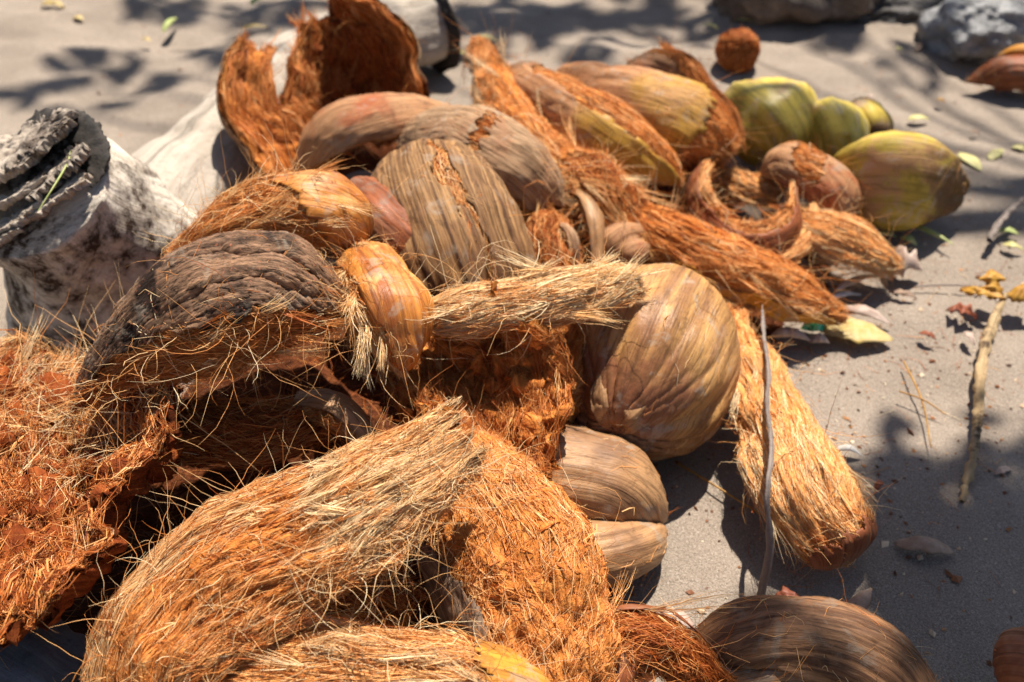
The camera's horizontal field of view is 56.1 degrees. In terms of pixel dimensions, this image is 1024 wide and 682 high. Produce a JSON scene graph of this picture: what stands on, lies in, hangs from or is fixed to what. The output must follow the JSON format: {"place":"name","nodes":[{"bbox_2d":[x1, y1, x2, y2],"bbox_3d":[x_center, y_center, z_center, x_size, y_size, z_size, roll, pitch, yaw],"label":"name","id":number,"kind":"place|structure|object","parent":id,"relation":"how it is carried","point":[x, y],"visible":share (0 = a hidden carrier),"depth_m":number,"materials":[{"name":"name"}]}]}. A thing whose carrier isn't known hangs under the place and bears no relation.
{"place":"outdoors","nodes":[
{"label":"outdoors","id":0,"kind":"place"},
{"bbox_2d":[0,0,1023,681],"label":"ground","id":1,"kind":"structure","parent":0,"point":[54,56],"depth_m":1.61,"materials":[{"name":"beige sand"}]},
{"bbox_2d":[0,619,88,681],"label":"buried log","id":2,"kind":"object","parent":1,"relation":"on","point":[33,656],"visible":0.45,"depth_m":0.91,"materials":[{"name":"wood"}]},
{"bbox_2d":[40,0,64,8],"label":"fallen leaf","id":3,"kind":"object","parent":1,"relation":"on","point":[55,2],"visible":1,"depth_m":2.46,"materials":[{"name":"yellow plant"}]},
{"bbox_2d":[73,15,83,19],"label":"fallen leaf","id":4,"kind":"object","parent":1,"relation":"on","point":[79,17],"visible":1,"depth_m":2.42,"materials":[{"name":"yellow plant"}]},
{"bbox_2d":[162,18,176,31],"bbox_3d":[-0.861,-0.801,2.413,0.018,0.018,0.091,3,40,3],"label":"seed pod","id":5,"kind":"object","parent":1,"relation":"on","point":[167,24],"visible":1,"depth_m":2.39,"materials":[{"name":"yellow plant"}]},
{"bbox_2d":[0,0,460,368],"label":"driftwood trunk","id":6,"kind":"object","parent":1,"relation":"on","point":[85,224],"visible":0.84,"depth_m":1.30,"materials":[{"name":"white wood"}]},
{"bbox_2d":[38,145,71,210],"bbox_3d":[-0.567,-0.216,1.209,0.020,0.019,0.166,-4,40,-5],"label":"grass blade","id":7,"kind":"object","parent":6,"relation":"on","point":[57,180],"depth_m":1.17,"materials":[{"name":"yellow plant"}]},
{"bbox_2d":[240,24,267,28],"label":"fallen leaf","id":8,"kind":"object","parent":1,"relation":"on","point":[251,25],"visible":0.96,"depth_m":2.40,"materials":[{"name":"beige plant"}]},
{"bbox_2d":[61,141,841,681],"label":"coir litter","id":9,"kind":"object","parent":1,"relation":"on","point":[371,401],"visible":0.06,"depth_m":1.27,"materials":[{"name":"brown plant"}]},
{"bbox_2d":[0,260,261,677],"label":"coconut husk","id":10,"kind":"object","parent":9,"relation":"on","point":[53,504],"visible":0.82,"depth_m":1.01,"materials":[{"name":"brown plant"}]},
{"bbox_2d":[6,225,373,475],"bbox_3d":[-0.337,0.001,1.051,0.427,0.261,0.259,-24,46,-26],"label":"coconut husk","id":11,"kind":"object","parent":10,"relation":"on","point":[224,304],"visible":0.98,"depth_m":1.03,"materials":[{"name":"brown plant"}]},
{"bbox_2d":[136,107,385,266],"bbox_3d":[-0.317,-0.165,1.171,0.284,0.233,0.219,-17,43,-19],"label":"coconut husk","id":12,"kind":"object","parent":11,"relation":"on","point":[303,202],"visible":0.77,"depth_m":1.16,"materials":[{"name":"brown plant"}]},
{"bbox_2d":[74,355,375,484],"bbox_3d":[-0.338,0.075,1.104,0.350,0.178,0.221,0,40,0],"label":"coconut husk","id":13,"kind":"object","parent":9,"relation":"on","point":[241,434],"visible":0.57,"depth_m":1.09,"materials":[{"name":"brown plant"}]},
{"bbox_2d":[291,388,375,453],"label":"coconut husk","id":14,"kind":"object","parent":13,"relation":"on","point":[325,414],"visible":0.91,"depth_m":1.11,"materials":[{"name":"brown plant"}]},
{"bbox_2d":[290,218,475,407],"bbox_3d":[-0.161,-0.039,1.116,0.262,0.191,0.288,0,40,0],"label":"coconut husk","id":15,"kind":"object","parent":14,"relation":"on","point":[398,331],"visible":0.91,"depth_m":1.07,"materials":[{"name":"orange plant"}]},
{"bbox_2d":[215,0,429,175],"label":"coconut husk","id":16,"kind":"object","parent":9,"relation":"on","point":[345,49],"visible":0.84,"depth_m":1.72,"materials":[{"name":"brown plant"}]},
{"bbox_2d":[86,560,590,681],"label":"coconut husk","id":17,"kind":"object","parent":9,"relation":"on","point":[346,652],"visible":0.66,"depth_m":0.84,"materials":[{"name":"plant"}]},
{"bbox_2d":[30,366,547,681],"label":"coconut husk","id":18,"kind":"object","parent":17,"relation":"on","point":[334,524],"visible":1,"depth_m":0.86,"materials":[{"name":"brown plant"}]},
{"bbox_2d":[283,534,438,631],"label":"coconut husk","id":19,"kind":"object","parent":9,"relation":"on","point":[388,601],"visible":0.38,"depth_m":0.96,"materials":[{"name":"brown plant"}]},
{"bbox_2d":[285,92,451,171],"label":"coconut husk","id":20,"kind":"object","parent":9,"relation":"on","point":[338,127],"visible":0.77,"depth_m":1.55,"materials":[{"name":"brown plant"}]},
{"bbox_2d":[362,138,564,296],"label":"coconut husk","id":21,"kind":"object","parent":9,"relation":"on","point":[472,215],"visible":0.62,"depth_m":1.25,"materials":[{"name":"brown plant"}]},
{"bbox_2d":[350,164,448,272],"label":"coconut husk","id":22,"kind":"object","parent":21,"relation":"on","point":[393,220],"visible":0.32,"depth_m":1.24,"materials":[{"name":"brown plant"}]},
{"bbox_2d":[386,396,684,681],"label":"coconut husk","id":23,"kind":"object","parent":9,"relation":"on","point":[538,561],"visible":0.69,"depth_m":0.91,"materials":[{"name":"plant"}]},
{"bbox_2d":[520,175,606,267],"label":"coconut husk","id":24,"kind":"object","parent":9,"relation":"on","point":[543,228],"visible":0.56,"depth_m":1.42,"materials":[{"name":"brown plant"}]},
{"bbox_2d":[395,104,620,221],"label":"coconut husk","id":25,"kind":"object","parent":24,"relation":"on","point":[515,155],"visible":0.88,"depth_m":1.45,"materials":[{"name":"brown plant"}]},
{"bbox_2d":[558,222,579,264],"bbox_3d":[0.072,-0.129,1.434,0.077,0.075,0.088,29,48,30],"label":"husk peel","id":26,"kind":"object","parent":24,"relation":"on","point":[573,238],"visible":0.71,"depth_m":1.42,"materials":[{"name":"brown plant"}]},
{"bbox_2d":[498,33,701,194],"bbox_3d":[0.112,-0.406,1.689,0.521,0.213,0.212,29,48,30],"label":"coconut husk","id":27,"kind":"object","parent":9,"relation":"on","point":[566,95],"visible":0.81,"depth_m":1.61,"materials":[{"name":"brown plant"}]},
{"bbox_2d":[515,107,701,262],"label":"coconut husk","id":28,"kind":"object","parent":9,"relation":"on","point":[609,200],"visible":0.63,"depth_m":1.51,"materials":[{"name":"brown plant"}]},
{"bbox_2d":[439,8,625,169],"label":"coconut husk","id":29,"kind":"object","parent":28,"relation":"on","point":[494,85],"visible":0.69,"depth_m":1.70,"materials":[{"name":"brown plant"}]},
{"bbox_2d":[563,183,604,263],"bbox_3d":[0.107,-0.162,1.484,0.128,0.142,0.101,31,49,32],"label":"husk peel","id":30,"kind":"object","parent":28,"relation":"on","point":[594,216],"visible":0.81,"depth_m":1.45,"materials":[{"name":"brown plant"}]},
{"bbox_2d":[604,221,644,262],"bbox_3d":[0.169,-0.154,1.488,0.092,0.069,0.056,-31,49,-32],"label":"husk bulb","id":31,"kind":"object","parent":28,"relation":"on","point":[628,231],"visible":0.67,"depth_m":1.46,"materials":[{"name":"brown plant"}]},
{"bbox_2d":[616,238,649,265],"bbox_3d":[0.189,-0.134,1.471,0.073,0.057,0.053,0,40,0],"label":"husk bulb","id":32,"kind":"object","parent":28,"relation":"on","point":[630,248],"visible":0.77,"depth_m":1.45,"materials":[{"name":"brown plant"}]},
{"bbox_2d":[555,57,772,192],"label":"coconut husk","id":33,"kind":"object","parent":9,"relation":"on","point":[698,113],"visible":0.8,"depth_m":1.65,"materials":[{"name":"plant"}]},
{"bbox_2d":[650,9,792,158],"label":"coconut husk","id":34,"kind":"object","parent":33,"relation":"on","point":[683,59],"visible":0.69,"depth_m":1.77,"materials":[{"name":"brown plant"}]},
{"bbox_2d":[620,38,686,77],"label":"coconut husk","id":35,"kind":"object","parent":34,"relation":"on","point":[659,59],"visible":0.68,"depth_m":1.81,"materials":[{"name":"brown plant"}]},
{"bbox_2d":[584,152,866,342],"bbox_3d":[0.311,-0.114,1.499,0.502,0.238,0.248,27,47,28],"label":"coconut husk","id":36,"kind":"object","parent":9,"relation":"on","point":[724,258],"visible":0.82,"depth_m":1.45,"materials":[{"name":"brown plant"}]},
{"bbox_2d":[683,150,812,254],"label":"coconut husk","id":37,"kind":"object","parent":9,"relation":"on","point":[786,226],"visible":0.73,"depth_m":1.54,"materials":[{"name":"plant"}]},
{"bbox_2d":[712,161,786,213],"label":"coconut husk","id":38,"kind":"object","parent":9,"relation":"on","point":[762,192],"visible":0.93,"depth_m":1.70,"materials":[{"name":"plant"}]},
{"bbox_2d":[761,189,843,282],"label":"coconut husk","id":39,"kind":"object","parent":9,"relation":"on","point":[791,253],"visible":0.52,"depth_m":1.55,"materials":[{"name":"plant"}]},
{"bbox_2d":[758,132,865,214],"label":"coconut husk","id":40,"kind":"object","parent":9,"relation":"on","point":[821,174],"visible":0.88,"depth_m":1.62,"materials":[{"name":"brown plant"}]},
{"bbox_2d":[479,34,497,41],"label":"fallen leaf","id":41,"kind":"object","parent":1,"relation":"on","point":[487,36],"visible":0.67,"depth_m":2.34,"materials":[{"name":"yellow plant"}]},
{"bbox_2d":[88,0,1023,681],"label":"sand litter","id":42,"kind":"object","parent":1,"relation":"on","point":[886,544],"visible":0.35,"depth_m":1.36,"materials":[{"name":"brown plant"}]},
{"bbox_2d":[550,420,678,523],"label":"coconut husk","id":43,"kind":"object","parent":1,"relation":"on","point":[625,468],"visible":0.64,"depth_m":1.10,"materials":[{"name":"brown plant"}]},
{"bbox_2d":[365,211,687,480],"bbox_3d":[0.024,0.000,1.137,0.362,0.265,0.267,-28,48,-29],"label":"coconut husk","id":44,"kind":"object","parent":43,"relation":"on","point":[527,334],"visible":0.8,"depth_m":1.12,"materials":[{"name":"brown plant"}]},
{"bbox_2d":[589,520,668,594],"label":"coconut husk","id":45,"kind":"object","parent":1,"relation":"on","point":[644,544],"visible":0.5,"depth_m":1.08,"materials":[{"name":"brown plant"}]},
{"bbox_2d":[572,263,740,462],"bbox_3d":[0.178,0.028,1.273,0.257,0.250,0.302,0,40,0],"label":"whole coconut","id":46,"kind":"object","parent":1,"relation":"on","point":[661,376],"visible":0.75,"depth_m":1.17,"materials":[{"name":"brown plant"}]},
{"bbox_2d":[656,606,694,627],"bbox_3d":[0.174,0.315,1.070,0.045,0.022,0.044,33,50,33],"label":"fallen leaf","id":47,"kind":"object","parent":1,"relation":"on","point":[690,622],"visible":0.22,"depth_m":1.07,"materials":[{"name":"beige plant"}]},
{"bbox_2d":[610,568,776,681],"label":"coconut husk","id":48,"kind":"object","parent":1,"relation":"on","point":[695,658],"visible":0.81,"depth_m":0.95,"materials":[{"name":"brown plant"}]},
{"bbox_2d":[703,22,717,28],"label":"fallen leaf","id":49,"kind":"object","parent":1,"relation":"on","point":[711,24],"visible":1,"depth_m":2.40,"materials":[{"name":"green plant"}]},
{"bbox_2d":[678,463,760,514],"bbox_3d":[0.266,0.189,1.238,0.128,0.009,0.007,31,49,32],"label":"dry straw","id":50,"kind":"object","parent":1,"relation":"on","point":[706,480],"visible":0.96,"depth_m":1.24,"materials":[{"name":"beige plant"}]},
{"bbox_2d":[711,25,760,73],"bbox_3d":[0.513,-0.662,2.182,0.110,0.106,0.121,-24,46,-26],"label":"dehusked coconut","id":51,"kind":"object","parent":1,"relation":"on","point":[741,47],"visible":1,"depth_m":2.15,"materials":[{"name":"brown plant"}]},
{"bbox_2d":[756,305,773,594],"bbox_3d":[0.319,0.113,1.239,0.020,0.130,0.440,6,40,7],"label":"dry twig","id":52,"kind":"object","parent":1,"relation":"on","point":[765,572],"visible":0.98,"depth_m":1.10,"materials":[{"name":"grey wood"}]},
{"bbox_2d":[724,75,817,168],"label":"coconut husk","id":53,"kind":"object","parent":1,"relation":"on","point":[775,101],"visible":0.77,"depth_m":1.77,"materials":[{"name":"green plant"}]},
{"bbox_2d":[775,586,797,595],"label":"fallen leaf","id":54,"kind":"object","parent":1,"relation":"on","point":[785,591],"visible":0.48,"depth_m":1.08,"materials":[{"name":"plant"}]},
{"bbox_2d":[771,327,809,340],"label":"fallen leaf","id":55,"kind":"object","parent":1,"relation":"on","point":[789,332],"visible":0.98,"depth_m":1.44,"materials":[{"name":"plant"}]},
{"bbox_2d":[711,0,879,24],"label":"stone","id":56,"kind":"object","parent":1,"relation":"on","point":[761,12],"visible":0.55,"depth_m":2.34,"materials":[{"name":"grey stone"}]},
{"bbox_2d":[656,595,939,681],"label":"coconut","id":57,"kind":"object","parent":1,"relation":"on","point":[816,639],"visible":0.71,"depth_m":0.96,"materials":[{"name":"brown plant"}]},
{"bbox_2d":[708,281,902,578],"bbox_3d":[0.341,0.085,1.241,0.212,0.226,0.545,-6,40,-7],"label":"coconut husk","id":58,"kind":"object","parent":1,"relation":"on","point":[822,516],"visible":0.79,"depth_m":1.14,"materials":[{"name":"plant"}]},
{"bbox_2d":[800,323,825,331],"bbox_3d":[0.469,-0.027,1.491,0.034,0.014,0.030,19,44,21],"label":"glass shard","id":59,"kind":"object","parent":1,"relation":"on","point":[815,327],"visible":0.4,"depth_m":1.49,"materials":[{"name":"green glass"}]},
{"bbox_2d":[701,585,932,681],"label":"coconut husk","id":60,"kind":"object","parent":1,"relation":"on","point":[748,675],"visible":0.07,"depth_m":0.96,"materials":[{"name":"brown plant"}]},
{"bbox_2d":[808,333,829,343],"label":"fallen leaf","id":61,"kind":"object","parent":1,"relation":"on","point":[819,338],"visible":0.97,"depth_m":1.46,"materials":[{"name":"plant"}]},
{"bbox_2d":[832,291,860,298],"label":"fallen leaf","id":62,"kind":"object","parent":1,"relation":"on","point":[841,294],"visible":0.79,"depth_m":1.55,"materials":[{"name":"grey plant"}]},
{"bbox_2d":[837,444,861,455],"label":"fallen leaf","id":63,"kind":"object","parent":1,"relation":"on","point":[846,447],"visible":0.81,"depth_m":1.28,"materials":[{"name":"white plant"}]},
{"bbox_2d":[810,97,893,156],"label":"coconut husk","id":64,"kind":"object","parent":1,"relation":"on","point":[840,124],"visible":0.56,"depth_m":1.77,"materials":[{"name":"green plant"}]},
{"bbox_2d":[821,316,892,343],"bbox_3d":[0.531,-0.015,1.478,0.103,0.016,0.061,25,46,27],"label":"fallen leaf","id":65,"kind":"object","parent":1,"relation":"on","point":[869,332],"visible":0.89,"depth_m":1.47,"materials":[{"name":"yellow plant"}]},
{"bbox_2d":[835,274,878,290],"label":"fallen leaf","id":66,"kind":"object","parent":1,"relation":"on","point":[845,284],"visible":0.69,"depth_m":1.54,"materials":[{"name":"brown plant"}]},
{"bbox_2d":[846,587,871,609],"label":"fallen leaf","id":67,"kind":"object","parent":1,"relation":"on","point":[862,598],"visible":0.43,"depth_m":1.05,"materials":[{"name":"grey plant"}]},
{"bbox_2d":[799,170,921,292],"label":"coconut husk","id":68,"kind":"object","parent":1,"relation":"on","point":[850,240],"visible":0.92,"depth_m":1.53,"materials":[{"name":"plant"}]},
{"bbox_2d":[844,305,890,324],"bbox_3d":[0.557,-0.043,1.507,0.076,0.022,0.028,26,46,27],"label":"fallen leaf","id":69,"kind":"object","parent":1,"relation":"on","point":[865,310],"visible":0.84,"depth_m":1.50,"materials":[{"name":"beige plant"}]},
{"bbox_2d":[873,480,883,490],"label":"fallen leaf","id":70,"kind":"object","parent":1,"relation":"on","point":[878,484],"visible":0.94,"depth_m":1.24,"materials":[{"name":"brown plant"}]},
{"bbox_2d":[878,229,895,237],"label":"fallen leaf","id":71,"kind":"object","parent":1,"relation":"on","point":[885,232],"visible":0.67,"depth_m":1.69,"materials":[{"name":"plant"}]},
{"bbox_2d":[853,0,942,23],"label":"stone","id":72,"kind":"object","parent":1,"relation":"on","point":[893,11],"visible":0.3,"depth_m":2.37,"materials":[{"name":"grey stone"}]},
{"bbox_2d":[823,129,974,234],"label":"coconut husk","id":73,"kind":"object","parent":1,"relation":"on","point":[917,177],"visible":0.88,"depth_m":1.62,"materials":[{"name":"green plant"}]},
{"bbox_2d":[888,289,916,298],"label":"fallen leaf","id":74,"kind":"object","parent":1,"relation":"on","point":[904,293],"visible":1,"depth_m":1.55,"materials":[{"name":"beige plant"}]},
{"bbox_2d":[899,235,916,245],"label":"fallen leaf","id":75,"kind":"object","parent":1,"relation":"on","point":[908,238],"visible":0.98,"depth_m":1.67,"materials":[{"name":"green plant"}]},
{"bbox_2d":[895,245,921,275],"bbox_3d":[0.645,-0.136,1.585,0.062,0.049,0.053,-27,47,-28],"label":"fallen leaf","id":76,"kind":"object","parent":1,"relation":"on","point":[910,260],"visible":0.71,"depth_m":1.57,"materials":[{"name":"beige plant"}]},
{"bbox_2d":[903,361,931,447],"bbox_3d":[0.579,0.087,1.364,0.010,0.004,0.178,4,40,4],"label":"dry straw","id":77,"kind":"object","parent":1,"relation":"on","point":[918,391],"visible":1,"depth_m":1.36,"materials":[{"name":"beige plant"}]},
{"bbox_2d":[908,114,928,119],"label":"fallen leaf","id":78,"kind":"object","parent":1,"relation":"on","point":[915,117],"visible":1,"depth_m":2.02,"materials":[{"name":"plant"}]},
{"bbox_2d":[915,41,923,52],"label":"fallen leaf","id":79,"kind":"object","parent":1,"relation":"on","point":[918,45],"visible":1,"depth_m":2.26,"materials":[{"name":"plant"}]},
{"bbox_2d":[899,391,945,414],"bbox_3d":[0.584,0.086,1.365,0.070,0.006,0.004,31,49,31],"label":"dry straw","id":80,"kind":"object","parent":1,"relation":"on","point":[923,400],"visible":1,"depth_m":1.36,"materials":[{"name":"beige plant"}]},
{"bbox_2d":[895,536,954,554],"bbox_3d":[0.501,0.250,1.159,0.070,0.021,0.026,10,41,11],"label":"fallen leaf","id":81,"kind":"object","parent":1,"relation":"on","point":[927,544],"visible":1,"depth_m":1.16,"materials":[{"name":"grey plant"}]},
{"bbox_2d":[919,330,935,339],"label":"fallen leaf","id":82,"kind":"object","parent":1,"relation":"on","point":[927,333],"visible":1,"depth_m":1.47,"materials":[{"name":"plant"}]},
{"bbox_2d":[916,226,953,244],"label":"fallen leaf","id":83,"kind":"object","parent":1,"relation":"on","point":[930,231],"visible":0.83,"depth_m":1.68,"materials":[{"name":"green plant"}]},
{"bbox_2d":[915,284,981,286],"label":"dry twig","id":84,"kind":"object","parent":1,"relation":"on","point":[944,285],"visible":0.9,"depth_m":1.57,"materials":[{"name":"brown wood"}]},
{"bbox_2d":[947,302,976,320],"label":"fallen leaf","id":85,"kind":"object","parent":1,"relation":"on","point":[963,309],"visible":1,"depth_m":1.51,"materials":[{"name":"plant"}]},
{"bbox_2d":[963,331,974,344],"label":"fallen leaf","id":86,"kind":"object","parent":1,"relation":"on","point":[969,335],"visible":1,"depth_m":1.47,"materials":[{"name":"beige plant"}]},
{"bbox_2d":[958,152,981,170],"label":"fallen leaf","id":87,"kind":"object","parent":1,"relation":"on","point":[972,160],"visible":1,"depth_m":1.89,"materials":[{"name":"plant"}]},
{"bbox_2d":[916,0,1023,63],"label":"stone","id":88,"kind":"object","parent":1,"relation":"on","point":[980,31],"visible":0.8,"depth_m":2.21,"materials":[{"name":"grey stone"}]},
{"bbox_2d":[959,286,1006,299],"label":"fallen leaf","id":89,"kind":"object","parent":1,"relation":"on","point":[973,290],"visible":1,"depth_m":1.51,"materials":[{"name":"yellow plant"}]},
{"bbox_2d":[959,293,1008,502],"bbox_3d":[0.669,0.065,1.369,0.027,0.038,0.448,18,43,20],"label":"plant stem","id":90,"kind":"object","parent":1,"relation":"on","point":[989,332],"visible":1,"depth_m":1.37,"materials":[{"name":"beige plant"}]},
{"bbox_2d":[978,269,1006,299],"bbox_3d":[0.762,-0.088,1.526,0.046,0.032,0.038,-25,46,-26],"label":"fallen leaf","id":91,"kind":"object","parent":1,"relation":"on","point":[991,278],"visible":0.98,"depth_m":1.52,"materials":[{"name":"yellow plant"}]},
{"bbox_2d":[964,55,1023,97],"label":"coconut husk","id":92,"kind":"object","parent":1,"relation":"on","point":[1004,73],"visible":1,"depth_m":2.09,"materials":[{"name":"brown plant"}]},
{"bbox_2d":[987,149,1003,159],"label":"fallen leaf","id":93,"kind":"object","parent":1,"relation":"on","point":[994,154],"visible":1,"depth_m":1.90,"materials":[{"name":"plant"}]},
{"bbox_2d":[993,466,1011,474],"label":"fallen leaf","id":94,"kind":"object","parent":1,"relation":"on","point":[1002,469],"visible":1,"depth_m":1.26,"materials":[{"name":"grey plant"}]},
{"bbox_2d":[986,196,1023,242],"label":"dry twig","id":95,"kind":"object","parent":1,"relation":"on","point":[999,222],"visible":1,"depth_m":1.68,"materials":[{"name":"grey wood"}]},
{"bbox_2d":[991,626,1023,681],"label":"coconut","id":96,"kind":"object","parent":1,"relation":"on","point":[1008,658],"visible":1,"depth_m":0.96,"materials":[{"name":"brown plant"}]},
{"bbox_2d":[999,226,1018,234],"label":"fallen leaf","id":97,"kind":"object","parent":1,"relation":"on","point":[1008,229],"visible":0.98,"depth_m":1.69,"materials":[{"name":"green plant"}]},
{"bbox_2d":[997,44,1023,57],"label":"husk peel","id":98,"kind":"object","parent":1,"relation":"on","point":[1018,49],"visible":0.59,"depth_m":2.11,"materials":[{"name":"plant"}]},
{"bbox_2d":[1002,241,1023,250],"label":"fallen leaf","id":99,"kind":"object","parent":1,"relation":"on","point":[1012,244],"visible":1,"depth_m":1.66,"materials":[{"name":"yellow plant"}]},
{"bbox_2d":[1007,283,1023,302],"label":"fallen leaf","id":100,"kind":"object","parent":1,"relation":"on","point":[1016,294],"visible":0.86,"depth_m":1.50,"materials":[{"name":"yellow plant"}]},
{"bbox_2d":[1011,145,1023,150],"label":"fallen leaf","id":101,"kind":"object","parent":1,"relation":"on","point":[1020,147],"visible":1,"depth_m":1.92,"materials":[{"name":"plant"}]}
]}

